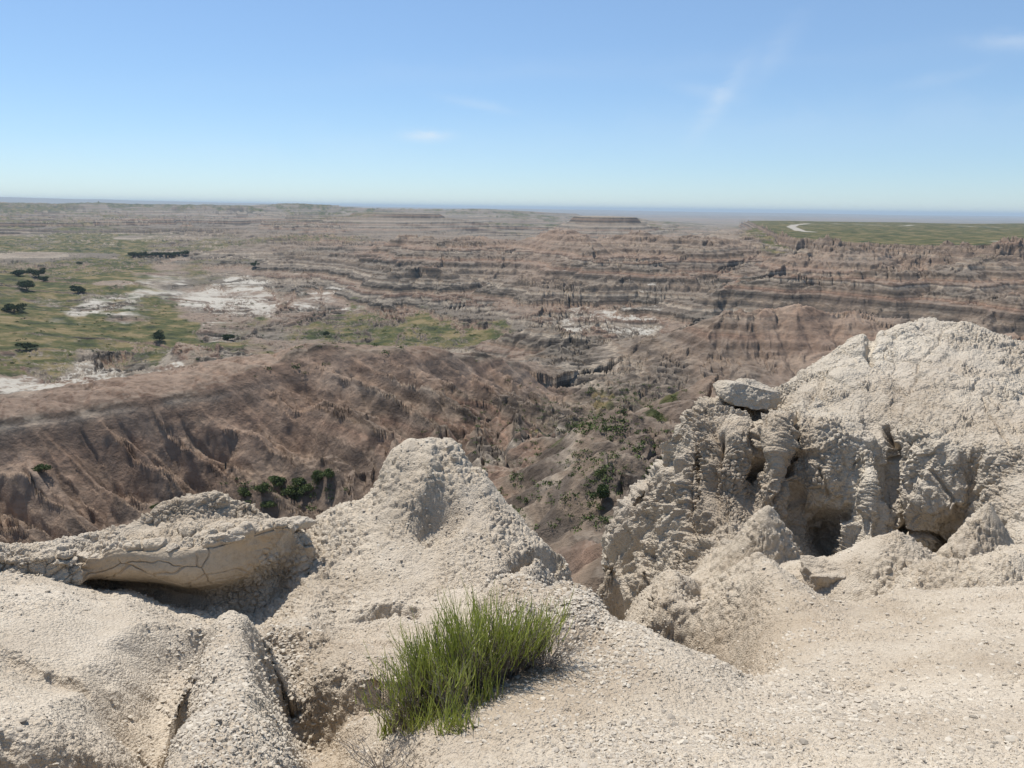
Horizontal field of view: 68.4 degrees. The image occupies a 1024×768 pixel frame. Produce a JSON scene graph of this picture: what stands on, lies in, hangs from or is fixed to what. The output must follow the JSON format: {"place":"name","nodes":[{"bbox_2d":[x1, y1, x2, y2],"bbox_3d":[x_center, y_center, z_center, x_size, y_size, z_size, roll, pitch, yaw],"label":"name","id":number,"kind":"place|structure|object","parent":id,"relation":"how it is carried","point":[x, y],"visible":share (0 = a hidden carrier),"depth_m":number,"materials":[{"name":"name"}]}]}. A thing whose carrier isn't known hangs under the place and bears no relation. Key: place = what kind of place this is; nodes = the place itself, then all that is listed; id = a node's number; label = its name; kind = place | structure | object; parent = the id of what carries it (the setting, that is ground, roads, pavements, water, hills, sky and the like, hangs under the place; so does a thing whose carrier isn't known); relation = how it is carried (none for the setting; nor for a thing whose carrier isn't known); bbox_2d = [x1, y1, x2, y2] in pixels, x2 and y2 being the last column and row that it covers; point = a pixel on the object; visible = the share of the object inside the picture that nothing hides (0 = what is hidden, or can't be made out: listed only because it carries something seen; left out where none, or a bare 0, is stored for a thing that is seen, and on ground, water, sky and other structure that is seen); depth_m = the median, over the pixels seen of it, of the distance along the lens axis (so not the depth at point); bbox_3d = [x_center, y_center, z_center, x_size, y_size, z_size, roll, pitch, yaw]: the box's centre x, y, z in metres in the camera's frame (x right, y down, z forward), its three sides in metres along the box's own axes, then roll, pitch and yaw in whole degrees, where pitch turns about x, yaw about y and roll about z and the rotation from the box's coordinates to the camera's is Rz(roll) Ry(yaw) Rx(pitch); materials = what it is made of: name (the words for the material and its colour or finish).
{"place":"outdoors","nodes":[
{"label":"outdoors","id":0,"kind":"place"},
{"bbox_2d":[0,197,1023,593],"bbox_3d":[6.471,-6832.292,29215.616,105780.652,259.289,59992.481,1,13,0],"label":"valley terrain","id":1,"kind":"structure","parent":0,"point":[132,421],"depth_m":520.81,"materials":[{"name":"brown soil"}]},
{"bbox_2d":[1,303,27,311],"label":"tree","id":2,"kind":"object","parent":1,"relation":"on","point":[8,307],"visible":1,"depth_m":568.44,"materials":[{"name":"green plant"}]},
{"bbox_2d":[10,269,35,275],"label":"tree","id":3,"kind":"object","parent":1,"relation":"on","point":[18,272],"visible":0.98,"depth_m":799.93,"materials":[{"name":"green plant"}]},
{"bbox_2d":[15,280,35,289],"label":"tree","id":4,"kind":"object","parent":1,"relation":"on","point":[26,284],"visible":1,"depth_m":704.78,"materials":[{"name":"green plant"}]},
{"bbox_2d":[15,342,37,349],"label":"tree","id":5,"kind":"object","parent":1,"relation":"on","point":[26,345],"visible":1,"depth_m":440.71,"materials":[{"name":"green plant"}]},
{"bbox_2d":[26,267,45,275],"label":"tree","id":6,"kind":"object","parent":1,"relation":"on","point":[40,271],"visible":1,"depth_m":808.56,"materials":[{"name":"green plant"}]},
{"bbox_2d":[30,463,52,472],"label":"shrub","id":7,"kind":"object","parent":1,"relation":"on","point":[39,467],"visible":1,"depth_m":175.59,"materials":[{"name":"green plant"}]},
{"bbox_2d":[38,276,48,281],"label":"tree","id":8,"kind":"object","parent":1,"relation":"on","point":[45,278],"visible":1,"depth_m":785.52,"materials":[{"name":"green plant"}]},
{"bbox_2d":[69,285,85,292],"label":"tree","id":9,"kind":"object","parent":1,"relation":"on","point":[74,288],"visible":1,"depth_m":728.03,"materials":[{"name":"green plant"}]},
{"bbox_2d":[152,329,164,340],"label":"tree","id":10,"kind":"object","parent":1,"relation":"on","point":[158,334],"visible":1,"depth_m":518.41,"materials":[{"name":"green plant"}]},
{"bbox_2d":[180,250,188,254],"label":"tree","id":11,"kind":"object","parent":1,"relation":"on","point":[185,252],"visible":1,"depth_m":1174.21,"materials":[{"name":"green plant"}]},
{"bbox_2d":[222,334,234,339],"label":"tree","id":12,"kind":"object","parent":1,"relation":"on","point":[227,336],"visible":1,"depth_m":542.32,"materials":[{"name":"green plant"}]},
{"bbox_2d":[237,487,249,499],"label":"shrub","id":13,"kind":"object","parent":1,"relation":"on","point":[243,493],"visible":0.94,"depth_m":182.34,"materials":[{"name":"green plant"}]},
{"bbox_2d":[253,483,269,495],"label":"shrub","id":14,"kind":"object","parent":1,"relation":"on","point":[261,488],"visible":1,"depth_m":178.31,"materials":[{"name":"green plant"}]},
{"bbox_2d":[260,500,277,507],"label":"shrub","id":15,"kind":"object","parent":1,"relation":"on","point":[269,504],"visible":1,"depth_m":176.72,"materials":[{"name":"green plant"}]},
{"bbox_2d":[267,476,285,486],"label":"shrub","id":16,"kind":"object","parent":1,"relation":"on","point":[276,481],"visible":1,"depth_m":189.00,"materials":[{"name":"green plant"}]},
{"bbox_2d":[281,484,298,497],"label":"shrub","id":17,"kind":"object","parent":1,"relation":"on","point":[290,491],"visible":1,"depth_m":185.94,"materials":[{"name":"green plant"}]},
{"bbox_2d":[291,477,306,485],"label":"shrub","id":18,"kind":"object","parent":1,"relation":"on","point":[299,481],"visible":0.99,"depth_m":186.83,"materials":[{"name":"green plant"}]},
{"bbox_2d":[297,483,313,494],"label":"shrub","id":19,"kind":"object","parent":1,"relation":"on","point":[303,488],"visible":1,"depth_m":184.62,"materials":[{"name":"green plant"}]},
{"bbox_2d":[311,470,321,482],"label":"shrub","id":20,"kind":"object","parent":1,"relation":"on","point":[314,477],"visible":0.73,"depth_m":183.78,"materials":[{"name":"green plant"}]},
{"bbox_2d":[317,468,339,479],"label":"shrub","id":21,"kind":"object","parent":1,"relation":"on","point":[327,473],"visible":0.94,"depth_m":179.56,"materials":[{"name":"green plant"}]},
{"bbox_2d":[3,272,704,532],"bbox_3d":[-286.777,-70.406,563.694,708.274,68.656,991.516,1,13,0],"label":"undergrowth","id":22,"kind":"object","parent":1,"relation":"on","point":[581,424],"visible":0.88,"depth_m":132.59,"materials":[{"name":"green plant"}]},
{"bbox_2d":[589,483,610,503],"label":"juniper tree","id":23,"kind":"object","parent":1,"relation":"on","point":[602,490],"visible":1,"depth_m":84.31,"materials":[{"name":"green plant"}]},
{"bbox_2d":[0,437,1023,767],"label":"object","id":24,"kind":"structure","parent":0,"point":[78,659],"depth_m":4.72,"materials":[{"name":"stone"}]},
{"bbox_2d":[0,490,318,612],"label":"rock ledge","id":25,"kind":"object","parent":24,"relation":"on","point":[264,560],"visible":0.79,"depth_m":6.81,"materials":[{"name":"stone"}]},
{"bbox_2d":[162,543,179,551],"bbox_3d":[-2.989,1.425,6.519,0.191,0.077,0.131,1,13,1],"label":"rock","id":26,"kind":"object","parent":25,"relation":"on","point":[170,546],"visible":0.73,"depth_m":6.50,"materials":[{"name":"stone"}]},
{"bbox_2d":[199,531,244,545],"bbox_3d":[-2.605,1.399,6.777,0.402,0.138,0.156,-2,13,-11],"label":"rock","id":27,"kind":"object","parent":25,"relation":"on","point":[224,538],"visible":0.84,"depth_m":6.73,"materials":[{"name":"stone"}]},
{"bbox_2d":[277,516,315,529],"bbox_3d":[-2.112,1.339,7.167,0.481,0.123,0.193,-3,14,-17],"label":"rock","id":28,"kind":"object","parent":25,"relation":"on","point":[303,522],"visible":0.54,"depth_m":7.19,"materials":[{"name":"stone"}]},
{"bbox_2d":[335,725,422,767],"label":"dead shrub","id":29,"kind":"object","parent":24,"relation":"on","point":[369,757],"visible":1,"depth_m":2.87,"materials":[{"name":"beige plant"}]},
{"bbox_2d":[354,572,574,740],"bbox_3d":[-0.212,1.240,3.476,0.693,0.773,1.014,9,16,33],"label":"grass clump","id":30,"kind":"object","parent":24,"relation":"on","point":[461,667],"visible":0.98,"depth_m":3.35,"materials":[{"name":"green plant"}]},
{"bbox_2d":[503,591,605,679],"bbox_3d":[0.166,1.225,3.687,0.535,0.334,0.513,4,14,14],"label":"dead shrub","id":31,"kind":"object","parent":24,"relation":"on","point":[554,659],"visible":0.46,"depth_m":3.67,"materials":[{"name":"beige plant"}]},
{"bbox_2d":[599,317,1023,610],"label":"rock outcrop","id":32,"kind":"object","parent":24,"relation":"on","point":[915,429],"visible":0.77,"depth_m":13.12,"materials":[{"name":"stone"}]},
{"bbox_2d":[713,378,781,409],"bbox_3d":[4.640,0.184,14.864,1.342,0.557,0.914,-1,13,-6],"label":"boulder","id":33,"kind":"object","parent":32,"relation":"on","point":[751,394],"visible":1,"depth_m":14.57,"materials":[{"name":"stone"}]},
{"bbox_2d":[800,555,847,590],"bbox_3d":[3.470,2.130,8.267,0.672,0.474,0.599,-5,14,-22],"label":"boulder","id":34,"kind":"object","parent":24,"relation":"on","point":[817,573],"visible":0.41,"depth_m":8.10,"materials":[{"name":"stone"}]},
{"bbox_2d":[0,437,1023,767],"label":"gravel","id":35,"kind":"structure","parent":0,"point":[182,739],"depth_m":3.40,"materials":[{"name":"beige gravel"}]},
{"bbox_2d":[0,0,1023,215],"label":"sky","id":36,"kind":"structure","parent":0,"point":[896,107],"materials":[{"name":"blue"}]}
]}

